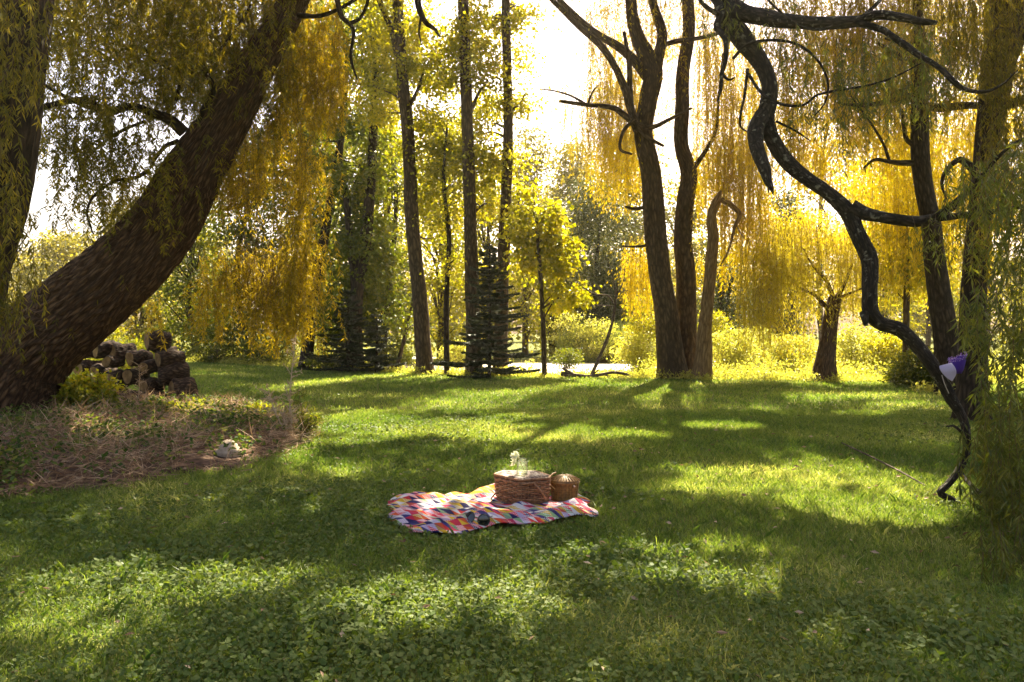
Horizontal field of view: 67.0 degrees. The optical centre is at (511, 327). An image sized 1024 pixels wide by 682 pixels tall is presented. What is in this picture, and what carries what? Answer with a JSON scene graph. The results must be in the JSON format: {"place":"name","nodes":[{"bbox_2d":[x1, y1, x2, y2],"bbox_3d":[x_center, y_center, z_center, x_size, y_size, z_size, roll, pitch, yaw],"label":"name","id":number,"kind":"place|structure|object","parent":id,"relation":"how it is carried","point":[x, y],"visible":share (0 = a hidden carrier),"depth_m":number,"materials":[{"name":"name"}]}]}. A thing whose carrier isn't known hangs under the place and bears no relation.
{"place":"outdoors","nodes":[
{"label":"outdoors","id":0,"kind":"place"},
{"bbox_2d":[106,369,131,388],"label":"log","id":1,"kind":"object","parent":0,"point":[114,374],"visible":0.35,"depth_m":15.21,"materials":[{"name":"brown wood"}]},
{"bbox_2d":[102,355,124,367],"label":"log","id":2,"kind":"object","parent":1,"relation":"on","point":[109,361],"visible":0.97,"depth_m":15.13,"materials":[{"name":"brown wood"}]},
{"bbox_2d":[92,340,121,358],"bbox_3d":[-8.035,0.443,15.396,0.394,0.394,0.500,0,0,38],"label":"log","id":3,"kind":"object","parent":2,"relation":"on","point":[102,349],"visible":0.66,"depth_m":15.21,"materials":[{"name":"brown wood"}]},
{"bbox_2d":[109,343,136,358],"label":"log","id":4,"kind":"object","parent":2,"relation":"on","point":[120,350],"visible":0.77,"depth_m":15.35,"materials":[{"name":"brown wood"}]},
{"bbox_2d":[0,334,1023,681],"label":"ground","id":5,"kind":"structure","parent":0,"point":[590,498],"depth_m":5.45,"materials":[{"name":"plant"}]},
{"bbox_2d":[5,246,50,305],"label":"ash tree","id":6,"kind":"object","parent":5,"relation":"on","point":[11,289],"visible":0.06,"depth_m":59.89,"materials":[{"name":"green plant"}]},
{"bbox_2d":[0,0,78,373],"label":"willow tree","id":7,"kind":"object","parent":5,"relation":"on","point":[26,27],"visible":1,"depth_m":6.48,"materials":[{"name":"green plant"}]},
{"bbox_2d":[6,225,106,340],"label":"ash tree","id":8,"kind":"object","parent":5,"relation":"on","point":[66,248],"visible":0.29,"depth_m":53.67,"materials":[{"name":"green plant"}]},
{"bbox_2d":[89,323,135,360],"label":"shrub","id":9,"kind":"object","parent":5,"relation":"on","point":[116,334],"visible":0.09,"depth_m":30.15,"materials":[{"name":"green plant"}]},
{"bbox_2d":[62,195,196,349],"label":"ash tree","id":10,"kind":"object","parent":5,"relation":"on","point":[142,326],"visible":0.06,"depth_m":41.25,"materials":[{"name":"green plant"}]},
{"bbox_2d":[84,333,180,373],"bbox_3d":[-11.687,0.826,24.051,2.973,1.411,2.444,0,0,0],"label":"shrub","id":11,"kind":"object","parent":5,"relation":"on","point":[139,345],"visible":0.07,"depth_m":23.97,"materials":[{"name":"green plant"}]},
{"bbox_2d":[128,390,147,400],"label":"log","id":12,"kind":"object","parent":5,"relation":"on","point":[136,391],"visible":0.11,"depth_m":15.18,"materials":[{"name":"brown wood"}]},
{"bbox_2d":[122,367,149,384],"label":"log","id":13,"kind":"object","parent":12,"relation":"on","point":[129,376],"visible":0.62,"depth_m":15.18,"materials":[{"name":"brown wood"}]},
{"bbox_2d":[125,349,153,366],"bbox_3d":[-7.420,0.608,15.403,0.304,0.360,0.500,0,0,21],"label":"log","id":14,"kind":"object","parent":13,"relation":"on","point":[138,357],"visible":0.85,"depth_m":15.23,"materials":[{"name":"brown wood"}]},
{"bbox_2d":[147,391,168,398],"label":"log","id":15,"kind":"object","parent":5,"relation":"on","point":[162,393],"visible":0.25,"depth_m":15.18,"materials":[{"name":"brown wood"}]},
{"bbox_2d":[138,377,165,392],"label":"log","id":16,"kind":"object","parent":15,"relation":"on","point":[153,381],"visible":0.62,"depth_m":15.12,"materials":[{"name":"brown wood"}]},
{"bbox_2d":[0,383,325,499],"bbox_3d":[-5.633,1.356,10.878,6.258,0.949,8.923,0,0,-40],"label":"dry grass","id":17,"kind":"structure","parent":5,"relation":"on","point":[111,446],"depth_m":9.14,"materials":[{"name":"plant"}]},
{"bbox_2d":[50,366,130,412],"bbox_3d":[-6.889,1.078,12.590,1.256,0.926,1.137,0,0,0],"label":"leafy weed","id":18,"kind":"object","parent":17,"relation":"on","point":[89,386],"visible":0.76,"depth_m":12.45,"materials":[{"name":"green plant"}]},
{"bbox_2d":[110,360,148,408],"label":"tall weed","id":19,"kind":"object","parent":17,"relation":"on","point":[119,392],"visible":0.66,"depth_m":12.58,"materials":[{"name":"plant"}]},
{"bbox_2d":[0,392,306,498],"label":"bed weeds","id":20,"kind":"object","parent":17,"relation":"on","point":[28,459],"visible":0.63,"depth_m":9.42,"materials":[{"name":"green plant"}]},
{"bbox_2d":[146,396,212,411],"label":"leafy weed","id":21,"kind":"object","parent":17,"relation":"on","point":[178,404],"visible":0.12,"depth_m":12.87,"materials":[{"name":"green plant"}]},
{"bbox_2d":[215,439,241,457],"bbox_3d":[-3.192,1.386,8.697,0.288,0.252,0.266,0,0,0],"label":"rock","id":22,"kind":"object","parent":17,"relation":"on","point":[222,452],"visible":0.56,"depth_m":8.61,"materials":[{"name":"beige stone"}]},
{"bbox_2d":[229,397,286,415],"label":"leafy weed","id":23,"kind":"object","parent":17,"relation":"on","point":[256,404],"visible":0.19,"depth_m":12.16,"materials":[{"name":"green plant"}]},
{"bbox_2d":[255,336,305,435],"bbox_3d":[-3.083,0.771,10.374,0.649,1.367,0.423,0,0,0],"label":"tall weed","id":24,"kind":"object","parent":17,"relation":"on","point":[274,400],"visible":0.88,"depth_m":10.38,"materials":[{"name":"plant"}]},
{"bbox_2d":[289,387,323,440],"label":"tall weed","id":25,"kind":"object","parent":17,"relation":"on","point":[305,424],"visible":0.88,"depth_m":10.06,"materials":[{"name":"green plant"}]},
{"bbox_2d":[168,377,197,400],"bbox_3d":[-6.493,1.236,15.293,0.460,0.515,0.543,0,0,-43],"label":"log","id":26,"kind":"object","parent":5,"relation":"on","point":[185,385],"visible":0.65,"depth_m":15.14,"materials":[{"name":"brown wood"}]},
{"bbox_2d":[158,362,189,386],"bbox_3d":[-6.727,0.930,15.387,0.580,0.539,0.476,0,0,-26],"label":"log","id":27,"kind":"object","parent":26,"relation":"on","point":[167,374],"visible":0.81,"depth_m":15.20,"materials":[{"name":"brown wood"}]},
{"bbox_2d":[139,359,157,373],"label":"log","id":28,"kind":"object","parent":27,"relation":"on","point":[151,365],"visible":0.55,"depth_m":15.20,"materials":[{"name":"brown wood"}]},
{"bbox_2d":[154,348,185,366],"bbox_3d":[-6.802,0.612,15.405,0.387,0.427,0.500,0,0,44],"label":"log","id":29,"kind":"object","parent":27,"relation":"on","point":[163,358],"visible":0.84,"depth_m":15.26,"materials":[{"name":"brown wood"}]},
{"bbox_2d":[144,330,171,352],"bbox_3d":[-7.039,0.274,15.397,0.440,0.464,0.401,0,0,-43],"label":"log","id":30,"kind":"object","parent":29,"relation":"on","point":[150,345],"visible":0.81,"depth_m":15.26,"materials":[{"name":"brown wood"}]},
{"bbox_2d":[137,195,245,356],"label":"ash tree","id":31,"kind":"object","parent":5,"relation":"on","point":[192,262],"visible":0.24,"depth_m":36.44,"materials":[{"name":"green plant"}]},
{"bbox_2d":[180,323,245,362],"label":"shrub","id":32,"kind":"object","parent":5,"relation":"on","point":[219,350],"visible":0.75,"depth_m":32.69,"materials":[{"name":"green plant"}]},
{"bbox_2d":[0,0,440,415],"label":"leaning willow","id":33,"kind":"object","parent":5,"relation":"on","point":[112,279],"visible":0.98,"depth_m":11.67,"materials":[{"name":"yellow plant"}]},
{"bbox_2d":[232,329,301,363],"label":"shrub","id":34,"kind":"object","parent":5,"relation":"on","point":[268,357],"visible":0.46,"depth_m":30.79,"materials":[{"name":"green plant"}]},
{"bbox_2d":[180,122,357,362],"bbox_3d":[-11.287,-3.775,34.147,6.641,10.811,6.612,0,0,37],"label":"ash tree","id":35,"kind":"object","parent":5,"relation":"on","point":[229,229],"visible":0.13,"depth_m":33.15,"materials":[{"name":"green plant"}]},
{"bbox_2d":[249,0,358,368],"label":"maple tree","id":36,"kind":"object","parent":5,"relation":"on","point":[326,229],"visible":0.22,"depth_m":27.95,"materials":[{"name":"green plant"}]},
{"bbox_2d":[295,348,342,370],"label":"shrub","id":37,"kind":"object","parent":5,"relation":"on","point":[307,361],"visible":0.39,"depth_m":26.72,"materials":[{"name":"green plant"}]},
{"bbox_2d":[269,0,379,351],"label":"ash tree","id":38,"kind":"object","parent":5,"relation":"on","point":[351,146],"visible":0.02,"depth_m":39.45,"materials":[{"name":"green plant"}]},
{"bbox_2d":[297,288,392,371],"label":"spruce tree","id":39,"kind":"object","parent":5,"relation":"on","point":[346,315],"visible":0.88,"depth_m":25.83,"materials":[{"name":"green plant"}]},
{"bbox_2d":[306,0,414,367],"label":"maple tree","id":40,"kind":"object","parent":5,"relation":"on","point":[359,250],"visible":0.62,"depth_m":26.92,"materials":[{"name":"green plant"}]},
{"bbox_2d":[348,313,406,372],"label":"spruce tree","id":41,"kind":"object","parent":5,"relation":"on","point":[376,359],"visible":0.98,"depth_m":25.47,"materials":[{"name":"green plant"}]},
{"bbox_2d":[330,0,432,348],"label":"ash tree","id":42,"kind":"object","parent":5,"relation":"on","point":[389,208],"visible":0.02,"depth_m":38.86,"materials":[{"name":"green plant"}]},
{"bbox_2d":[325,0,463,374],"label":"poplar tree","id":43,"kind":"object","parent":5,"relation":"on","point":[398,30],"visible":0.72,"depth_m":24.89,"materials":[{"name":"green plant"}]},
{"bbox_2d":[357,125,435,357],"bbox_3d":[-4.522,-3.164,30.003,3.286,9.516,4.660,0,0,0],"label":"maple tree","id":44,"kind":"object","parent":5,"relation":"on","point":[396,208],"visible":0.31,"depth_m":29.44,"materials":[{"name":"green plant"}]},
{"bbox_2d":[363,284,433,368],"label":"young maple","id":45,"kind":"object","parent":5,"relation":"on","point":[405,329],"visible":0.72,"depth_m":27.45,"materials":[{"name":"green plant"}]},
{"bbox_2d":[384,113,493,360],"bbox_3d":[-3.314,-4.099,36.066,5.762,11.416,5.885,0,0,0],"label":"ash tree","id":46,"kind":"object","parent":5,"relation":"on","point":[438,336],"visible":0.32,"depth_m":35.74,"materials":[{"name":"green plant"}]},
{"bbox_2d":[405,98,491,373],"bbox_3d":[-2.039,-2.874,24.775,2.769,8.910,3.872,0,0,0],"label":"young poplar","id":47,"kind":"object","parent":5,"relation":"on","point":[441,174],"visible":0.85,"depth_m":24.45,"materials":[{"name":"green plant"}]},
{"bbox_2d":[433,339,465,361],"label":"shrub","id":48,"kind":"object","parent":5,"relation":"on","point":[454,351],"visible":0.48,"depth_m":28.88,"materials":[{"name":"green plant"}]},
{"bbox_2d":[404,0,524,375],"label":"poplar tree","id":49,"kind":"object","parent":5,"relation":"on","point":[464,47],"visible":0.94,"depth_m":23.87,"materials":[{"name":"green plant"}]},
{"bbox_2d":[438,171,527,356],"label":"ash tree","id":50,"kind":"object","parent":5,"relation":"on","point":[485,239],"visible":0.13,"depth_m":37.82,"materials":[{"name":"green plant"}]},
{"bbox_2d":[428,244,540,378],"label":"spruce tree","id":51,"kind":"object","parent":5,"relation":"on","point":[486,326],"visible":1,"depth_m":22.63,"materials":[{"name":"green plant"}]},
{"bbox_2d":[388,483,597,533],"bbox_3d":[-0.150,1.431,6.269,1.703,0.113,1.323,0,0,-10],"label":"picnic blanket","id":52,"kind":"object","parent":5,"relation":"on","point":[434,512],"visible":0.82,"depth_m":6.04,"materials":[{"name":"multicoloured fabric"}]},
{"bbox_2d":[465,511,491,525],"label":"sunglasses","id":53,"kind":"object","parent":52,"relation":"on","point":[483,519],"visible":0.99,"depth_m":5.71,"materials":[{"name":"black"}]},
{"bbox_2d":[491,470,550,503],"bbox_3d":[0.075,1.344,6.475,0.504,0.229,0.418,0,0,0],"label":"picnic basket","id":54,"kind":"object","parent":52,"relation":"on","point":[528,486],"visible":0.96,"depth_m":6.36,"materials":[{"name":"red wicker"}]},
{"bbox_2d":[550,472,579,501],"bbox_3d":[0.442,1.342,6.560,0.273,0.233,0.219,0,0,0],"label":"picnic basket","id":55,"kind":"object","parent":52,"relation":"on","point":[564,487],"visible":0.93,"depth_m":6.48,"materials":[{"name":"wicker"}]},
{"bbox_2d":[446,0,561,367],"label":"poplar tree","id":56,"kind":"object","parent":5,"relation":"on","point":[508,102],"visible":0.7,"depth_m":24.89,"materials":[{"name":"green plant"}]},
{"bbox_2d":[0,413,1023,681],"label":"clover","id":57,"kind":"object","parent":5,"relation":"on","point":[348,625],"visible":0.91,"depth_m":4.05,"materials":[{"name":"green plant"}]},
{"bbox_2d":[5,415,1022,681],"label":"fallen leaves","id":58,"kind":"object","parent":5,"relation":"on","point":[587,555],"visible":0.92,"depth_m":5.67,"materials":[{"name":"plant"}]},
{"bbox_2d":[6,211,1023,341],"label":"woods","id":59,"kind":"object","parent":5,"relation":"on","point":[922,316],"visible":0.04,"depth_m":87.58,"materials":[{"name":"green plant"}]},
{"bbox_2d":[493,121,575,353],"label":"poplar tree","id":60,"kind":"object","parent":5,"relation":"on","point":[529,137],"visible":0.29,"depth_m":41.80,"materials":[{"name":"green plant"}]},
{"bbox_2d":[489,176,604,375],"bbox_3d":[1.056,-1.520,23.943,3.565,6.206,3.250,0,0,0],"label":"young poplar","id":61,"kind":"object","parent":5,"relation":"on","point":[551,264],"visible":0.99,"depth_m":23.59,"materials":[{"name":"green plant"}]},
{"bbox_2d":[83,341,1023,395],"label":"undergrowth","id":62,"kind":"object","parent":5,"relation":"on","point":[847,373],"visible":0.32,"depth_m":23.48,"materials":[{"name":"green plant"}]},
{"bbox_2d":[509,212,598,356],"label":"ash tree","id":63,"kind":"object","parent":5,"relation":"on","point":[550,330],"visible":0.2,"depth_m":39.80,"materials":[{"name":"green plant"}]},
{"bbox_2d":[546,311,599,359],"bbox_3d":[2.522,0.303,33.534,2.518,2.452,2.174,0,0,0],"label":"shrub","id":64,"kind":"object","parent":5,"relation":"on","point":[573,324],"visible":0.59,"depth_m":33.26,"materials":[{"name":"green plant"}]},
{"bbox_2d":[531,135,621,325],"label":"ash tree","id":65,"kind":"object","parent":5,"relation":"on","point":[574,170],"visible":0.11,"depth_m":54.62,"materials":[{"name":"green plant"}]},
{"bbox_2d":[533,173,654,349],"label":"round tree","id":66,"kind":"object","parent":5,"relation":"on","point":[597,272],"visible":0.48,"depth_m":40.04,"materials":[{"name":"green plant"}]},
{"bbox_2d":[552,319,641,361],"bbox_3d":[4.006,0.500,34.598,4.789,2.000,4.345,0,0,0],"label":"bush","id":67,"kind":"object","parent":5,"relation":"on","point":[561,340],"visible":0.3,"depth_m":33.38,"materials":[{"name":"green plant"}]},
{"bbox_2d":[561,367,632,377],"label":"fallen branch","id":68,"kind":"object","parent":5,"relation":"on","point":[568,373],"visible":0.85,"depth_m":22.96,"materials":[{"name":"brown wood"}]},
{"bbox_2d":[576,314,625,362],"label":"shrub","id":69,"kind":"object","parent":5,"relation":"on","point":[603,359],"visible":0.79,"depth_m":32.76,"materials":[{"name":"green plant"}]},
{"bbox_2d":[578,253,627,373],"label":"dead sapling","id":70,"kind":"object","parent":5,"relation":"on","point":[607,337],"visible":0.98,"depth_m":23.18,"materials":[{"name":"brown wood"}]},
{"bbox_2d":[567,132,676,328],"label":"ash tree","id":71,"kind":"object","parent":5,"relation":"on","point":[639,220],"visible":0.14,"depth_m":50.85,"materials":[{"name":"green plant"}]},
{"bbox_2d":[606,331,655,371],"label":"shrub","id":72,"kind":"object","parent":5,"relation":"on","point":[635,347],"visible":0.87,"depth_m":25.81,"materials":[{"name":"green plant"}]},
{"bbox_2d":[524,0,798,378],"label":"willow tree","id":73,"kind":"object","parent":5,"relation":"on","point":[676,327],"visible":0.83,"depth_m":23.29,"materials":[{"name":"yellow plant"}]},
{"bbox_2d":[635,162,731,321],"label":"ash tree","id":74,"kind":"object","parent":5,"relation":"on","point":[671,225],"visible":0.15,"depth_m":43.74,"materials":[{"name":"yellow plant"}]},
{"bbox_2d":[697,309,736,364],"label":"shrub","id":75,"kind":"object","parent":5,"relation":"on","point":[716,321],"visible":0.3,"depth_m":28.87,"materials":[{"name":"yellow plant"}]},
{"bbox_2d":[690,190,746,379],"bbox_3d":[6.016,-1.208,22.597,1.697,5.618,0.654,0,0,0],"label":"dead snag","id":76,"kind":"object","parent":5,"relation":"on","point":[703,361],"visible":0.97,"depth_m":22.46,"materials":[{"name":"brown wood"}]},
{"bbox_2d":[674,231,770,358],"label":"oak tree","id":77,"kind":"object","parent":5,"relation":"on","point":[723,303],"visible":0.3,"depth_m":33.60,"materials":[{"name":"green plant"}]},
{"bbox_2d":[712,323,763,371],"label":"shrub","id":78,"kind":"object","parent":5,"relation":"on","point":[723,348],"visible":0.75,"depth_m":25.32,"materials":[{"name":"yellow plant"}]},
{"bbox_2d":[727,325,790,367],"bbox_3d":[8.847,0.690,27.989,2.609,1.680,2.002,0,0,0],"label":"shrub","id":79,"kind":"object","parent":5,"relation":"on","point":[757,341],"visible":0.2,"depth_m":27.87,"materials":[{"name":"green plant"}]},
{"bbox_2d":[734,182,841,354],"bbox_3d":[14.160,-3.027,39.742,5.696,9.296,6.222,0,0,-30],"label":"oak tree","id":80,"kind":"object","parent":5,"relation":"on","point":[791,199],"visible":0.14,"depth_m":39.54,"materials":[{"name":"yellow plant"}]},
{"bbox_2d":[759,330,818,373],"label":"shrub","id":81,"kind":"object","parent":5,"relation":"on","point":[789,345],"visible":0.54,"depth_m":24.80,"materials":[{"name":"yellow plant"}]},
{"bbox_2d":[720,205,903,381],"bbox_3d":[8.509,-0.969,21.758,5.346,5.166,2.716,0,0,0],"label":"willow","id":82,"kind":"object","parent":5,"relation":"on","point":[824,362],"visible":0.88,"depth_m":21.49,"materials":[{"name":"yellow plant"}]},
{"bbox_2d":[771,31,889,340],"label":"ash tree","id":83,"kind":"object","parent":5,"relation":"on","point":[839,223],"visible":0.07,"depth_m":51.20,"materials":[{"name":"yellow plant"}]},
{"bbox_2d":[679,0,1023,421],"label":"willow tree","id":84,"kind":"object","parent":5,"relation":"on","point":[1001,42],"visible":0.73,"depth_m":11.74,"materials":[{"name":"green plant"}]},
{"bbox_2d":[696,0,1023,588],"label":"gnarled willow","id":85,"kind":"object","parent":5,"relation":"on","point":[733,18],"visible":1,"depth_m":6.64,"materials":[{"name":"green plant"}]},
{"bbox_2d":[939,353,966,393],"bbox_3d":[3.821,0.387,6.730,0.322,0.362,0.155,0,0,-13],"label":"cap","id":86,"kind":"object","parent":85,"relation":"hanging from","point":[951,369],"visible":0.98,"depth_m":6.69,"materials":[{"name":"fabric"}]},
{"bbox_2d":[836,321,897,374],"bbox_3d":[11.345,0.655,24.959,2.346,1.748,1.902,0,0,-21],"label":"shrub","id":87,"kind":"object","parent":5,"relation":"on","point":[848,340],"visible":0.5,"depth_m":24.88,"materials":[{"name":"yellow plant"}]},
{"bbox_2d":[719,0,1023,393],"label":"willow tree","id":88,"kind":"object","parent":5,"relation":"on","point":[922,153],"visible":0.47,"depth_m":19.42,"materials":[{"name":"yellow plant"}]},
{"bbox_2d":[841,442,925,485],"bbox_3d":[3.984,1.448,8.480,0.051,0.055,2.571,0,0,7],"label":"stick","id":89,"kind":"object","parent":5,"relation":"on","point":[898,470],"visible":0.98,"depth_m":8.14,"materials":[{"name":"brown wood"}]},
{"bbox_2d":[857,329,910,372],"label":"shrub","id":90,"kind":"object","parent":5,"relation":"on","point":[880,347],"visible":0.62,"depth_m":23.82,"materials":[{"name":"yellow plant"}]},
{"bbox_2d":[813,88,960,348],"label":"ash tree","id":91,"kind":"object","parent":5,"relation":"on","point":[914,327],"visible":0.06,"depth_m":48.86,"materials":[{"name":"yellow plant"}]},
{"bbox_2d":[874,356,917,385],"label":"shrub","id":92,"kind":"object","parent":5,"relation":"on","point":[892,380],"visible":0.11,"depth_m":20.21,"materials":[{"name":"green plant"}]},
{"bbox_2d":[838,150,958,357],"bbox_3d":[11.172,-1.843,22.040,3.180,6.846,3.588,0,0,-36],"label":"young maple","id":93,"kind":"object","parent":5,"relation":"on","point":[906,304],"visible":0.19,"depth_m":21.46,"materials":[{"name":"yellow plant"}]},
{"bbox_2d":[881,342,933,385],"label":"shrub","id":94,"kind":"object","parent":5,"relation":"on","point":[913,373],"visible":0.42,"depth_m":19.35,"materials":[{"name":"green plant"}]},
{"bbox_2d":[853,0,978,346],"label":"ash tree","id":95,"kind":"object","parent":5,"relation":"on","point":[928,333],"visible":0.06,"depth_m":56.91,"materials":[{"name":"yellow plant"}]},
{"bbox_2d":[932,68,1023,352],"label":"ash tree","id":96,"kind":"object","parent":5,"relation":"on","point":[955,298],"visible":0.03,"depth_m":46.86,"materials":[{"name":"yellow plant"}]},
{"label":"log","id":97,"kind":"object","parent":5,"relation":"on","visible":0},
{"bbox_2d":[89,363,117,381],"bbox_3d":[-8.168,0.907,15.496,0.350,0.407,0.500,0,0,21],"label":"log","id":98,"kind":"object","parent":97,"relation":"on","point":[101,368],"visible":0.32,"depth_m":15.30,"materials":[{"name":"brown wood"}]},
{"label":"log","id":99,"kind":"object","parent":5,"relation":"on","visible":0},
{"bbox_2d":[73,359,101,376],"bbox_3d":[-8.528,0.823,15.604,0.407,0.378,0.500,0,0,27],"label":"log","id":100,"kind":"object","parent":99,"relation":"on","point":[86,363],"visible":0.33,"depth_m":15.41,"materials":[{"name":"brown wood"}]},
{"bbox_2d":[10,0,1023,333],"label":"sky","id":101,"kind":"structure","parent":0,"point":[38,198],"materials":[{"name":"white"}]},
{"bbox_2d":[394,356,805,373],"bbox_3d":[0.398,1.484,30.105,32.181,0.008,11.165,0,0,33],"label":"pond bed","id":102,"kind":"object","parent":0,"point":[602,366],"visible":0.06,"depth_m":29.54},
{"bbox_2d":[365,341,415,367],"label":"shrub","id":103,"kind":"object","parent":102,"relation":"on","point":[407,355],"visible":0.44,"depth_m":28.43,"materials":[{"name":"green plant"}]},
{"bbox_2d":[548,342,588,368],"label":"shrub","id":104,"kind":"object","parent":102,"relation":"on","point":[565,358],"visible":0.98,"depth_m":28.39,"materials":[{"name":"green plant"}]},
{"bbox_2d":[614,290,655,363],"bbox_3d":[4.586,0.079,27.005,2.040,2.894,1.819,0,0,0],"label":"shrub","id":105,"kind":"object","parent":102,"relation":"on","point":[637,327],"visible":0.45,"depth_m":26.94,"materials":[{"name":"yellow plant"}]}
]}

